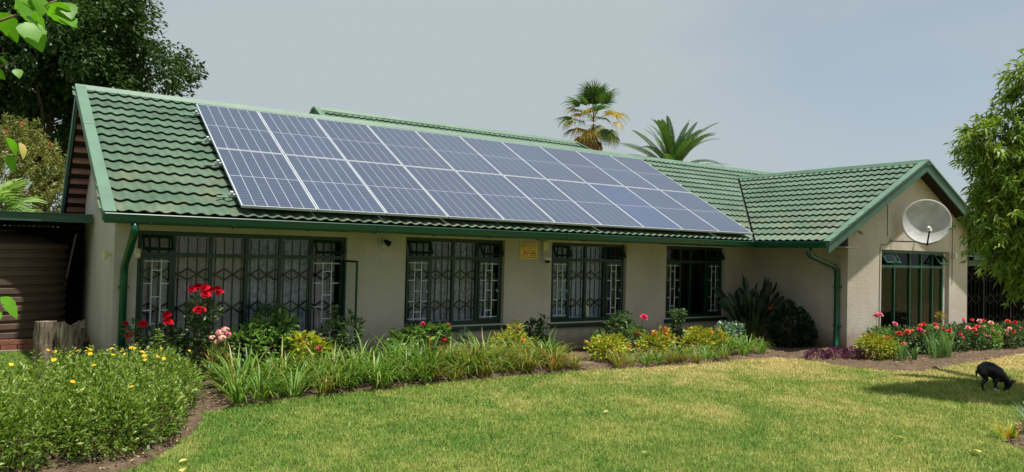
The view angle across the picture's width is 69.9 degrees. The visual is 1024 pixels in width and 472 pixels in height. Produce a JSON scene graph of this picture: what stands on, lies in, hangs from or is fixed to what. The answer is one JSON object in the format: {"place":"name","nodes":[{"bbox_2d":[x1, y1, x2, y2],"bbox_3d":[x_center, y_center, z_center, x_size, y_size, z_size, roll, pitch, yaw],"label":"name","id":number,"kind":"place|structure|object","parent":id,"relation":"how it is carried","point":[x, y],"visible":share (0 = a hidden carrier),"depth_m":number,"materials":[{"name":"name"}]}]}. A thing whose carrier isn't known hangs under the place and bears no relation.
{"place":"outdoors","nodes":[
{"label":"outdoors","id":0,"kind":"place"},
{"bbox_2d":[0,348,1023,471],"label":"lawn","id":1,"kind":"structure","parent":0,"point":[456,459],"depth_m":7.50,"materials":[{"name":"green plant"}]},
{"bbox_2d":[0,178,48,225],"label":"fan palm","id":2,"kind":"object","parent":1,"relation":"on","point":[8,189],"visible":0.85,"depth_m":17.15,"materials":[{"name":"green plant"}]},
{"bbox_2d":[0,112,67,226],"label":"bottlebrush bush","id":3,"kind":"object","parent":1,"relation":"on","point":[22,171],"visible":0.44,"depth_m":18.73,"materials":[{"name":"green plant"}]},
{"bbox_2d":[0,0,77,318],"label":"broad leaved tree","id":4,"kind":"object","parent":1,"relation":"on","point":[32,31],"visible":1,"depth_m":3.04,"materials":[{"name":"green plant"}]},
{"bbox_2d":[31,321,56,383],"bbox_3d":[-6.042,1.506,9.480,0.284,0.800,0.234,2,-2,-34],"label":"log post","id":5,"kind":"object","parent":1,"relation":"on","point":[43,336],"visible":0.55,"depth_m":9.40,"materials":[{"name":"brown wood"}]},
{"bbox_2d":[0,337,89,349],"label":"brick plinth","id":6,"kind":"structure","parent":1,"relation":"on","point":[16,344],"depth_m":12.21,"materials":[{"name":"paint"}]},
{"bbox_2d":[0,228,67,339],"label":"water tank","id":7,"kind":"object","parent":6,"relation":"on","point":[33,272],"visible":0.92,"depth_m":12.63,"materials":[{"name":"brown plastic"}]},
{"bbox_2d":[0,210,92,352],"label":"carport","id":8,"kind":"object","parent":1,"relation":"on","point":[51,229],"visible":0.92,"depth_m":15.13,"materials":[{"name":"paint"}]},
{"bbox_2d":[52,319,85,373],"bbox_3d":[-5.789,1.503,9.550,0.388,0.822,0.285,2,-2,-34],"label":"log post","id":9,"kind":"object","parent":1,"relation":"on","point":[67,336],"visible":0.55,"depth_m":9.47,"materials":[{"name":"brown wood"}]},
{"bbox_2d":[0,0,209,226],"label":"shade tree","id":10,"kind":"object","parent":1,"relation":"on","point":[98,47],"visible":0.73,"depth_m":24.45,"materials":[{"name":"green plant"}]},
{"bbox_2d":[0,338,1023,471],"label":"flower bed","id":11,"kind":"object","parent":1,"relation":"on","point":[96,465],"visible":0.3,"depth_m":10.61,"materials":[{"name":"soil"}]},
{"bbox_2d":[0,328,210,471],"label":"flowering hedge","id":12,"kind":"object","parent":11,"relation":"on","point":[132,398],"visible":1,"depth_m":6.39,"materials":[{"name":"green plant"}]},
{"bbox_2d":[118,318,150,362],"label":"rose bush","id":13,"kind":"object","parent":11,"relation":"on","point":[130,333],"visible":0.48,"depth_m":9.42,"materials":[{"name":"green plant"}]},
{"bbox_2d":[142,311,193,377],"bbox_3d":[-4.477,1.461,9.548,0.513,0.973,0.650,0,-2,34],"label":"rose bush","id":14,"kind":"object","parent":11,"relation":"on","point":[178,346],"visible":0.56,"depth_m":9.52,"materials":[{"name":"green plant"}]},
{"bbox_2d":[180,283,223,381],"bbox_3d":[-4.093,1.289,9.693,0.444,1.344,0.495,1,-2,26],"label":"rose bush","id":15,"kind":"object","parent":11,"relation":"on","point":[203,342],"visible":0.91,"depth_m":9.61,"materials":[{"name":"green plant"}]},
{"bbox_2d":[201,326,236,386],"bbox_3d":[-3.725,1.568,9.362,0.484,0.826,0.472,2,-2,-34],"label":"pink flower spike","id":16,"kind":"object","parent":11,"relation":"on","point":[215,344],"visible":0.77,"depth_m":9.32,"materials":[{"name":"green plant"}]},
{"bbox_2d":[190,343,278,396],"bbox_3d":[-3.328,1.596,8.786,1.333,0.656,1.210,0,-2,44],"label":"lily clump","id":17,"kind":"object","parent":11,"relation":"on","point":[233,380],"visible":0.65,"depth_m":8.89,"materials":[{"name":"green plant"}]},
{"bbox_2d":[201,368,274,403],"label":"lily clump","id":18,"kind":"object","parent":11,"relation":"on","point":[238,395],"visible":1,"depth_m":8.39,"materials":[{"name":"green plant"}]},
{"bbox_2d":[199,345,299,387],"bbox_3d":[-3.345,1.625,9.374,1.509,0.626,1.229,1,-1,8],"label":"lily clump","id":19,"kind":"object","parent":11,"relation":"on","point":[249,372],"visible":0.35,"depth_m":9.33,"materials":[{"name":"green plant"}]},
{"bbox_2d":[217,308,301,372],"bbox_3d":[-3.487,1.504,10.198,0.698,0.969,1.226,0,-2,43],"label":"garden shrub","id":20,"kind":"object","parent":11,"relation":"on","point":[261,338],"visible":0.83,"depth_m":10.20,"materials":[{"name":"green plant"}]},
{"bbox_2d":[236,362,292,400],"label":"lily clump","id":21,"kind":"object","parent":11,"relation":"on","point":[265,391],"visible":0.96,"depth_m":8.61,"materials":[{"name":"green plant"}]},
{"bbox_2d":[250,301,297,364],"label":"garden shrub","id":22,"kind":"object","parent":11,"relation":"on","point":[265,308],"visible":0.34,"depth_m":10.56,"materials":[{"name":"green plant"}]},
{"bbox_2d":[246,338,327,386],"bbox_3d":[-3.019,1.624,9.643,1.334,0.655,1.266,1,-1,23],"label":"lily clump","id":23,"kind":"object","parent":11,"relation":"on","point":[292,352],"visible":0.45,"depth_m":9.52,"materials":[{"name":"green plant"}]},
{"bbox_2d":[254,359,330,396],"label":"lily clump","id":24,"kind":"object","parent":11,"relation":"on","point":[297,389],"visible":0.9,"depth_m":8.97,"materials":[{"name":"green plant"}]},
{"bbox_2d":[284,330,334,371],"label":"geranium","id":25,"kind":"object","parent":11,"relation":"on","point":[315,339],"visible":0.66,"depth_m":10.32,"materials":[{"name":"green plant"}]},
{"bbox_2d":[299,357,356,393],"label":"lily clump","id":26,"kind":"object","parent":11,"relation":"on","point":[325,387],"visible":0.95,"depth_m":9.17,"materials":[{"name":"green plant"}]},
{"bbox_2d":[315,304,365,362],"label":"rose bush","id":27,"kind":"object","parent":11,"relation":"on","point":[339,332],"visible":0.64,"depth_m":10.82,"materials":[{"name":"green plant"}]},
{"bbox_2d":[312,348,381,388],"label":"lily clump","id":28,"kind":"object","parent":11,"relation":"on","point":[351,384],"visible":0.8,"depth_m":9.48,"materials":[{"name":"green plant"}]},
{"bbox_2d":[323,328,412,378],"bbox_3d":[-2.052,1.667,10.340,1.426,0.651,1.326,1,-1,17],"label":"lily clump","id":29,"kind":"object","parent":11,"relation":"on","point":[374,350],"visible":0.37,"depth_m":10.38,"materials":[{"name":"green plant"}]},
{"bbox_2d":[346,341,413,386],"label":"lily clump","id":30,"kind":"object","parent":11,"relation":"on","point":[374,382],"visible":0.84,"depth_m":9.69,"materials":[{"name":"green plant"}]},
{"bbox_2d":[381,350,434,382],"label":"lily clump","id":31,"kind":"object","parent":11,"relation":"on","point":[411,376],"visible":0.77,"depth_m":10.02,"materials":[{"name":"green plant"}]},
{"bbox_2d":[382,339,453,378],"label":"lily clump","id":32,"kind":"object","parent":11,"relation":"on","point":[419,360],"visible":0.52,"depth_m":10.29,"materials":[{"name":"green plant"}]},
{"bbox_2d":[383,321,453,357],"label":"geranium","id":33,"kind":"object","parent":11,"relation":"on","point":[420,326],"visible":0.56,"depth_m":11.54,"materials":[{"name":"green plant"}]},
{"bbox_2d":[395,331,466,376],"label":"lily clump","id":34,"kind":"object","parent":11,"relation":"on","point":[431,358],"visible":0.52,"depth_m":10.41,"materials":[{"name":"green plant"}]},
{"bbox_2d":[441,342,495,376],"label":"lily clump","id":35,"kind":"object","parent":11,"relation":"on","point":[468,372],"visible":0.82,"depth_m":10.64,"materials":[{"name":"green plant"}]},
{"bbox_2d":[462,354,505,376],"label":"lily clump","id":36,"kind":"object","parent":11,"relation":"on","point":[486,372],"visible":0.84,"depth_m":10.63,"materials":[{"name":"green plant"}]},
{"bbox_2d":[488,318,533,353],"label":"orange lily bush","id":37,"kind":"object","parent":11,"relation":"on","point":[513,335],"visible":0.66,"depth_m":12.22,"materials":[{"name":"green plant"}]},
{"bbox_2d":[518,313,551,350],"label":"dark shrub","id":38,"kind":"object","parent":11,"relation":"on","point":[538,333],"visible":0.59,"depth_m":12.78,"materials":[{"name":"green plant"}]},
{"bbox_2d":[536,343,580,370],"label":"lily clump","id":39,"kind":"object","parent":11,"relation":"on","point":[555,368],"visible":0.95,"depth_m":11.33,"materials":[{"name":"green plant"}]},
{"bbox_2d":[583,331,631,361],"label":"variegated bush","id":40,"kind":"object","parent":11,"relation":"on","point":[614,340],"visible":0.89,"depth_m":12.57,"materials":[{"name":"yellow plant"}]},
{"bbox_2d":[589,310,633,348],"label":"rose bush","id":41,"kind":"object","parent":11,"relation":"on","point":[620,321],"visible":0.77,"depth_m":13.67,"materials":[{"name":"green plant"}]},
{"bbox_2d":[622,314,647,352],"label":"rose bush","id":42,"kind":"object","parent":11,"relation":"on","point":[631,330],"visible":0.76,"depth_m":13.67,"materials":[{"name":"green plant"}]},
{"bbox_2d":[633,325,677,355],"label":"variegated bush","id":43,"kind":"object","parent":11,"relation":"on","point":[656,335],"visible":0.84,"depth_m":13.12,"materials":[{"name":"yellow plant"}]},
{"bbox_2d":[669,308,687,350],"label":"rose bush","id":44,"kind":"object","parent":11,"relation":"on","point":[677,319],"visible":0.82,"depth_m":14.09,"materials":[{"name":"green plant"}]},
{"bbox_2d":[674,325,731,352],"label":"variegated bush","id":45,"kind":"object","parent":11,"relation":"on","point":[704,334],"visible":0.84,"depth_m":13.80,"materials":[{"name":"yellow plant"}]},
{"bbox_2d":[715,319,745,339],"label":"garden shrub","id":46,"kind":"object","parent":11,"relation":"on","point":[729,327],"visible":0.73,"depth_m":14.65,"materials":[{"name":"green plant"}]},
{"bbox_2d":[714,274,784,342],"bbox_3d":[5.180,1.571,15.756,2.035,1.530,1.087,2,-2,-34],"label":"crane flower","id":47,"kind":"object","parent":11,"relation":"on","point":[749,307],"visible":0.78,"depth_m":15.60,"materials":[{"name":"green plant"}]},
{"bbox_2d":[763,298,818,347],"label":"dark bush","id":48,"kind":"object","parent":11,"relation":"on","point":[801,338],"visible":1,"depth_m":15.15,"materials":[{"name":"green plant"}]},
{"bbox_2d":[802,344,877,359],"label":"purple plant","id":49,"kind":"object","parent":11,"relation":"on","point":[843,353],"visible":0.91,"depth_m":13.54,"materials":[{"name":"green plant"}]},
{"bbox_2d":[853,330,899,359],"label":"variegated bush","id":50,"kind":"object","parent":11,"relation":"on","point":[884,348],"visible":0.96,"depth_m":13.54,"materials":[{"name":"yellow plant"}]},
{"bbox_2d":[859,312,903,356],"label":"rose bush","id":51,"kind":"object","parent":11,"relation":"on","point":[889,333],"visible":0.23,"depth_m":14.09,"materials":[{"name":"green plant"}]},
{"bbox_2d":[881,324,921,354],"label":"rose bush","id":52,"kind":"object","parent":11,"relation":"on","point":[907,333],"visible":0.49,"depth_m":14.29,"materials":[{"name":"green plant"}]},
{"bbox_2d":[903,322,942,353],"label":"rose bush","id":53,"kind":"object","parent":11,"relation":"on","point":[923,331],"visible":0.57,"depth_m":14.51,"materials":[{"name":"green plant"}]},
{"bbox_2d":[922,330,950,358],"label":"iris clump","id":54,"kind":"object","parent":11,"relation":"on","point":[937,354],"visible":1,"depth_m":13.89,"materials":[{"name":"green plant"}]},
{"bbox_2d":[938,318,973,351],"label":"rose bush","id":55,"kind":"object","parent":11,"relation":"on","point":[961,335],"visible":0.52,"depth_m":15.12,"materials":[{"name":"green plant"}]},
{"bbox_2d":[954,318,990,349],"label":"rose bush","id":56,"kind":"object","parent":11,"relation":"on","point":[975,338],"visible":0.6,"depth_m":15.39,"materials":[{"name":"green plant"}]},
{"bbox_2d":[969,319,1011,349],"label":"rose bush","id":57,"kind":"object","parent":11,"relation":"on","point":[990,329],"visible":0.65,"depth_m":15.69,"materials":[{"name":"green plant"}]},
{"bbox_2d":[987,320,1023,348],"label":"rose bush","id":58,"kind":"object","parent":11,"relation":"on","point":[1009,337],"visible":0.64,"depth_m":15.98,"materials":[{"name":"green plant"}]},
{"bbox_2d":[59,84,995,374],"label":"house","id":59,"kind":"structure","parent":1,"relation":"on","point":[137,170],"depth_m":13.90,"materials":[{"name":"beige paint"}]},
{"bbox_2d":[141,236,243,361],"bbox_3d":[-4.657,0.922,10.650,1.410,1.890,0.067,2,-2,-34],"label":"curtain","id":60,"kind":"object","parent":59,"relation":"hanging from","point":[164,242],"visible":0.25,"depth_m":10.66,"materials":[{"name":"fabric"}]},
{"bbox_2d":[142,237,339,357],"bbox_3d":[-3.982,0.920,10.927,2.877,1.740,0.026,2,-2,-34],"label":"security trellis","id":61,"kind":"object","parent":59,"relation":"attached to","point":[215,273],"visible":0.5,"depth_m":10.89,"materials":[{"name":"black metal"}]},
{"bbox_2d":[134,230,358,366],"bbox_3d":[-3.772,0.919,10.642,2.993,1.900,0.574,2,-2,-34],"label":"window","id":62,"kind":"structure","parent":59,"relation":"in","point":[313,240],"depth_m":10.81,"materials":[{"name":"green metal"}]},
{"bbox_2d":[246,238,307,356],"bbox_3d":[-3.646,0.962,11.287,0.960,1.890,0.069,2,-2,-34],"label":"curtain","id":63,"kind":"object","parent":59,"relation":"hanging from","point":[270,281],"visible":0.29,"depth_m":11.29,"materials":[{"name":"fabric"}]},
{"bbox_2d":[306,240,335,351],"bbox_3d":[-3.063,0.986,11.709,0.460,1.890,0.063,2,-2,-34],"label":"curtain","id":64,"kind":"object","parent":59,"relation":"hanging from","point":[318,292],"visible":0.23,"depth_m":11.73,"materials":[{"name":"fabric"}]},
{"bbox_2d":[194,136,681,185],"bbox_3d":[-0.498,-1.337,14.491,10.790,0.125,0.198,2,-2,-34],"label":"mounting rail","id":65,"kind":"object","parent":59,"relation":"attached to","point":[207,139],"visible":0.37,"depth_m":11.54,"materials":[{"name":"metal"}]},
{"bbox_2d":[196,104,282,153],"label":"solar panel","id":66,"kind":"object","parent":65,"relation":"attached to","point":[236,129],"visible":1,"depth_m":12.20,"materials":[{"name":"glass"}]},
{"bbox_2d":[258,111,345,159],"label":"solar panel","id":67,"kind":"object","parent":65,"relation":"attached to","point":[300,136],"visible":1,"depth_m":12.79,"materials":[{"name":"glass"}]},
{"bbox_2d":[315,118,402,165],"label":"solar panel","id":68,"kind":"object","parent":65,"relation":"attached to","point":[357,142],"visible":1,"depth_m":13.37,"materials":[{"name":"glass"}]},
{"bbox_2d":[367,125,454,170],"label":"solar panel","id":69,"kind":"object","parent":65,"relation":"attached to","point":[412,148],"visible":1,"depth_m":13.96,"materials":[{"name":"glass"}]},
{"bbox_2d":[415,131,501,174],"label":"solar panel","id":70,"kind":"object","parent":65,"relation":"attached to","point":[457,153],"visible":1,"depth_m":14.54,"materials":[{"name":"glass"}]},
{"bbox_2d":[460,136,545,178],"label":"solar panel","id":71,"kind":"object","parent":65,"relation":"attached to","point":[501,157],"visible":1,"depth_m":15.12,"materials":[{"name":"glass"}]},
{"bbox_2d":[502,142,585,182],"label":"solar panel","id":72,"kind":"object","parent":65,"relation":"attached to","point":[542,162],"visible":1,"depth_m":15.70,"materials":[{"name":"glass"}]},
{"bbox_2d":[540,146,623,186],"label":"solar panel","id":73,"kind":"object","parent":65,"relation":"attached to","point":[582,167],"visible":1,"depth_m":16.29,"materials":[{"name":"glass"}]},
{"bbox_2d":[576,151,658,189],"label":"solar panel","id":74,"kind":"object","parent":65,"relation":"attached to","point":[619,172],"visible":1,"depth_m":16.87,"materials":[{"name":"glass"}]},
{"bbox_2d":[610,155,690,192],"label":"solar panel","id":75,"kind":"object","parent":65,"relation":"attached to","point":[653,176],"visible":1,"depth_m":17.45,"materials":[{"name":"glass"}]},
{"bbox_2d":[407,242,492,321],"bbox_3d":[-1.155,0.843,12.968,1.900,1.530,0.069,2,-2,-34],"label":"curtain","id":76,"kind":"object","parent":59,"relation":"hanging from","point":[444,280],"visible":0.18,"depth_m":12.97,"materials":[{"name":"fabric"}]},
{"bbox_2d":[407,243,496,320],"bbox_3d":[-1.075,0.797,12.860,1.867,1.340,0.026,2,-2,-34],"label":"security trellis","id":77,"kind":"object","parent":59,"relation":"attached to","point":[459,278],"visible":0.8,"depth_m":12.83,"materials":[{"name":"black metal"}]},
{"bbox_2d":[404,237,506,332],"bbox_3d":[-0.976,0.844,12.717,2.040,1.595,0.215,2,-2,-34],"label":"window","id":78,"kind":"structure","parent":59,"relation":"in","point":[477,260],"depth_m":12.77,"materials":[{"name":"green metal"}]},
{"bbox_2d":[217,191,740,224],"bbox_3d":[0.448,-0.384,13.009,10.790,0.124,0.198,2,-2,-34],"label":"mounting rail","id":79,"kind":"object","parent":59,"relation":"attached to","point":[231,194],"visible":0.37,"depth_m":10.05,"materials":[{"name":"metal"}]},
{"bbox_2d":[216,148,317,211],"bbox_3d":[-3.646,-0.847,10.802,1.036,0.037,1.972,2,27,-34],"label":"solar panel","id":80,"kind":"object","parent":79,"relation":"attached to","point":[260,180],"visible":1,"depth_m":10.69,"materials":[{"name":"glass"}]},
{"bbox_2d":[285,154,386,214],"bbox_3d":[-2.772,-0.812,11.383,1.036,0.037,1.972,2,27,-34],"label":"solar panel","id":81,"kind":"object","parent":79,"relation":"attached to","point":[334,185],"visible":1,"depth_m":11.28,"materials":[{"name":"glass"}]},
{"bbox_2d":[347,160,448,218],"bbox_3d":[-1.898,-0.777,11.964,1.036,0.037,1.972,2,27,-34],"label":"solar panel","id":82,"kind":"object","parent":79,"relation":"attached to","point":[396,190],"visible":1,"depth_m":11.86,"materials":[{"name":"glass"}]},
{"bbox_2d":[404,166,503,221],"bbox_3d":[-1.024,-0.741,12.544,1.036,0.037,1.972,2,27,-34],"label":"solar panel","id":83,"kind":"object","parent":79,"relation":"attached to","point":[453,194],"visible":1,"depth_m":12.45,"materials":[{"name":"glass"}]},
{"bbox_2d":[456,171,555,223],"bbox_3d":[-0.150,-0.706,13.125,1.036,0.037,1.972,2,27,-34],"label":"solar panel","id":84,"kind":"object","parent":79,"relation":"attached to","point":[504,198],"visible":1,"depth_m":13.03,"materials":[{"name":"glass"}]},
{"bbox_2d":[503,175,601,226],"bbox_3d":[0.724,-0.671,13.706,1.036,0.037,1.972,2,27,-34],"label":"solar panel","id":85,"kind":"object","parent":79,"relation":"attached to","point":[553,202],"visible":1,"depth_m":13.62,"materials":[{"name":"glass"}]},
{"bbox_2d":[547,179,643,228],"bbox_3d":[1.598,-0.635,14.287,1.036,0.037,1.972,2,27,-34],"label":"solar panel","id":86,"kind":"object","parent":79,"relation":"attached to","point":[600,208],"visible":1,"depth_m":14.20,"materials":[{"name":"glass"}]},
{"bbox_2d":[588,183,683,230],"bbox_3d":[2.472,-0.600,14.867,1.036,0.037,1.972,2,27,-34],"label":"solar panel","id":87,"kind":"object","parent":79,"relation":"attached to","point":[643,213],"visible":1,"depth_m":14.78,"materials":[{"name":"glass"}]},
{"bbox_2d":[626,187,719,232],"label":"solar panel","id":88,"kind":"object","parent":79,"relation":"attached to","point":[677,213],"visible":1,"depth_m":15.37,"materials":[{"name":"glass"}]},
{"bbox_2d":[660,190,752,234],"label":"solar panel","id":89,"kind":"object","parent":79,"relation":"attached to","point":[715,218],"visible":1,"depth_m":15.95,"materials":[{"name":"glass"}]},
{"bbox_2d":[520,243,537,258],"bbox_3d":[0.313,0.274,13.524,0.380,0.295,0.022,2,-2,-34],"label":"security sign","id":90,"kind":"object","parent":59,"relation":"attached to","point":[528,250],"visible":1,"depth_m":13.51,"materials":[{"name":"yellow metal"}]},
{"bbox_2d":[552,246,601,317],"bbox_3d":[1.192,0.938,14.528,1.500,1.530,0.068,2,-2,-34],"label":"curtain","id":91,"kind":"object","parent":59,"relation":"hanging from","point":[578,282],"visible":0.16,"depth_m":14.63,"materials":[{"name":"fabric"}]},
{"bbox_2d":[552,247,617,316],"bbox_3d":[1.410,0.908,14.511,1.797,1.360,0.026,2,-2,-34],"label":"security trellis","id":92,"kind":"object","parent":59,"relation":"attached to","point":[590,278],"visible":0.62,"depth_m":14.59,"materials":[{"name":"white metal"}]},
{"bbox_2d":[549,242,627,327],"bbox_3d":[1.507,0.954,14.370,1.970,1.615,0.209,2,-2,-34],"label":"window","id":93,"kind":"structure","parent":59,"relation":"in","point":[605,262],"depth_m":14.38,"materials":[{"name":"green metal"}]},
{"bbox_2d":[664,246,726,322],"bbox_3d":[4.000,1.050,16.027,1.920,1.625,0.209,2,-2,-34],"label":"window","id":94,"kind":"structure","parent":59,"relation":"in","point":[721,257],"depth_m":16.08,"materials":[{"name":"green metal"}]},
{"bbox_2d":[881,254,937,328],"bbox_3d":[8.967,1.289,16.655,2.677,1.750,0.017,2,-2,-34],"label":"security trellis","id":95,"kind":"object","parent":59,"relation":"attached to","point":[906,290],"visible":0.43,"depth_m":16.65,"materials":[{"name":"green metal"}]},
{"bbox_2d":[881,250,948,332],"bbox_3d":[9.121,1.291,16.549,2.898,1.910,0.226,2,-2,-34],"label":"window","id":96,"kind":"structure","parent":59,"relation":"in","point":[943,262],"depth_m":16.78,"materials":[{"name":"paint"}]},
{"bbox_2d":[891,199,951,245],"bbox_3d":[8.901,-0.284,15.806,1.196,1.001,0.998,2,-2,-34],"label":"satellite dish","id":97,"kind":"object","parent":59,"relation":"attached to","point":[926,222],"visible":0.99,"depth_m":15.69,"materials":[{"name":"grey metal"}]},
{"bbox_2d":[553,79,628,150],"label":"fan palm","id":98,"kind":"object","parent":1,"relation":"on","point":[592,95],"visible":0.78,"depth_m":41.30,"materials":[{"name":"green plant"}]},
{"bbox_2d":[618,116,728,165],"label":"date palm","id":99,"kind":"object","parent":1,"relation":"on","point":[680,148],"visible":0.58,"depth_m":44.37,"materials":[{"name":"green plant"}]},
{"bbox_2d":[943,48,1023,309],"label":"willowy tree","id":100,"kind":"object","parent":1,"relation":"on","point":[996,207],"visible":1,"depth_m":9.93,"materials":[{"name":"green plant"}]},
{"bbox_2d":[967,252,1022,333],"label":"security gate","id":101,"kind":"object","parent":1,"relation":"on","point":[973,259],"visible":0.13,"depth_m":22.07,"materials":[{"name":"metal"}]},
{"bbox_2d":[967,266,1023,325],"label":"security trellis","id":102,"kind":"object","parent":101,"relation":"attached to","point":[993,296],"visible":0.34,"depth_m":19.06,"materials":[{"name":"black metal"}]},
{"bbox_2d":[975,361,1016,391],"bbox_3d":[7.008,2.039,10.631,0.542,0.434,0.202,1,-1,6],"label":"dog","id":103,"kind":"object","parent":1,"relation":"on","point":[994,372],"visible":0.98,"depth_m":10.57},
{"bbox_2d":[1007,421,1023,449],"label":"garden soil","id":104,"kind":"structure","parent":1,"relation":"on","point":[1019,440],"depth_m":7.58,"materials":[{"name":"brown soil"}]},
{"bbox_2d":[987,415,1023,438],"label":"plant","id":105,"kind":"object","parent":104,"relation":"on","point":[1012,433],"visible":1,"depth_m":7.65,"materials":[{"name":"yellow plant"}]},
{"bbox_2d":[0,0,1023,225],"label":"sky","id":106,"kind":"structure","parent":0,"point":[784,85],"materials":[{"name":"blue"}]},
{"bbox_2d":[3,338,1023,471],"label":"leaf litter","id":107,"kind":"object","parent":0,"point":[604,366],"visible":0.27,"depth_m":12.88,"materials":[{"name":"brown plant"}]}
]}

